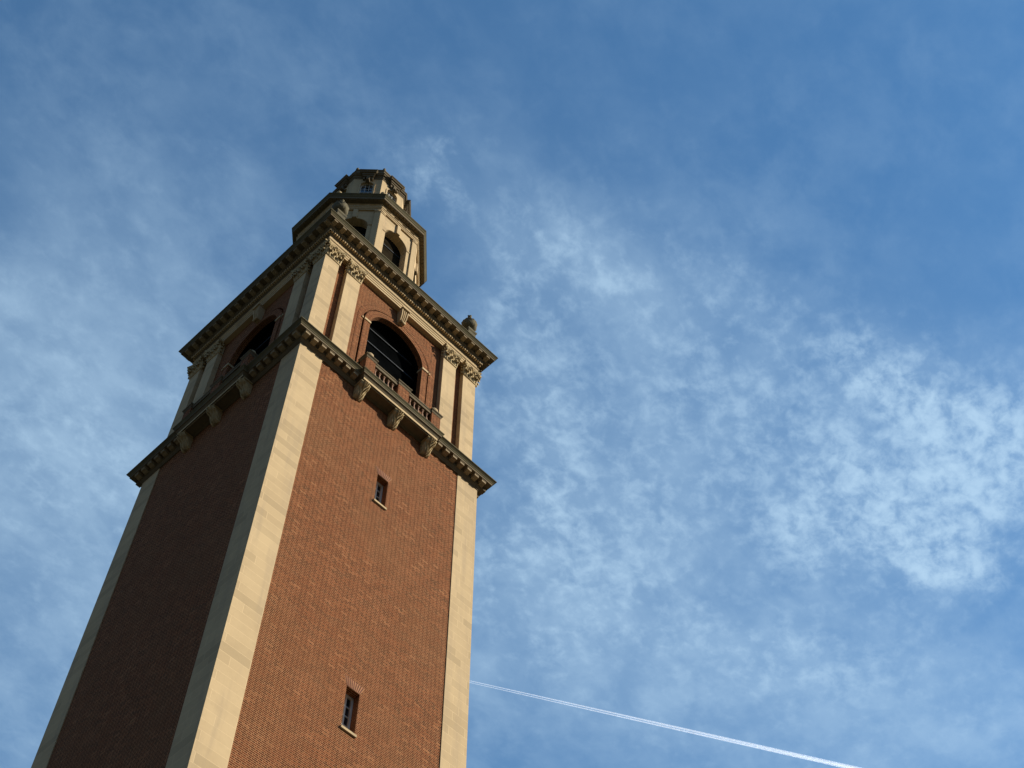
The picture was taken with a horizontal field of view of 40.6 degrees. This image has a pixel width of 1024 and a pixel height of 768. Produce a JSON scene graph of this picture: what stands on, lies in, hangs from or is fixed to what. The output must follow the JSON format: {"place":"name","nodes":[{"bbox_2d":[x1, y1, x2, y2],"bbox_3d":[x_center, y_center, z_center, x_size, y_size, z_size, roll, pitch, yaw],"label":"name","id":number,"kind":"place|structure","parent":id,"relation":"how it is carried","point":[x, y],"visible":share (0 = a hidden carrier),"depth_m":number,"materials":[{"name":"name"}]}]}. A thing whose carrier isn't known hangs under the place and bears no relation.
{"place":"outdoors","nodes":[
{"label":"outdoors","id":0,"kind":"place"},
{"bbox_2d":[0,0,1023,767],"label":"sky","id":1,"kind":"structure","parent":0,"point":[744,279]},
{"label":"pavement","id":2,"kind":"structure","parent":0,"visible":0},
{"bbox_2d":[31,168,497,767],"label":"bell tower","id":3,"kind":"structure","parent":2,"relation":"on","point":[289,578],"depth_m":43.57,"materials":[{"name":"brick"}]},
{"bbox_2d":[340,674,363,737],"bbox_3d":[-4.480,8.869,37.702,0.387,1.945,0.774,-39,-66,21],"label":"window","id":4,"kind":"structure","parent":3,"relation":"in","point":[348,704],"depth_m":37.99,"materials":[{"name":"black paint"}]},
{"bbox_2d":[373,466,391,510],"bbox_3d":[-4.460,3.586,46.308,0.387,1.901,0.774,-39,-66,21],"label":"window","id":5,"kind":"structure","parent":3,"relation":"in","point":[379,488],"depth_m":46.68,"materials":[{"name":"white paint"}]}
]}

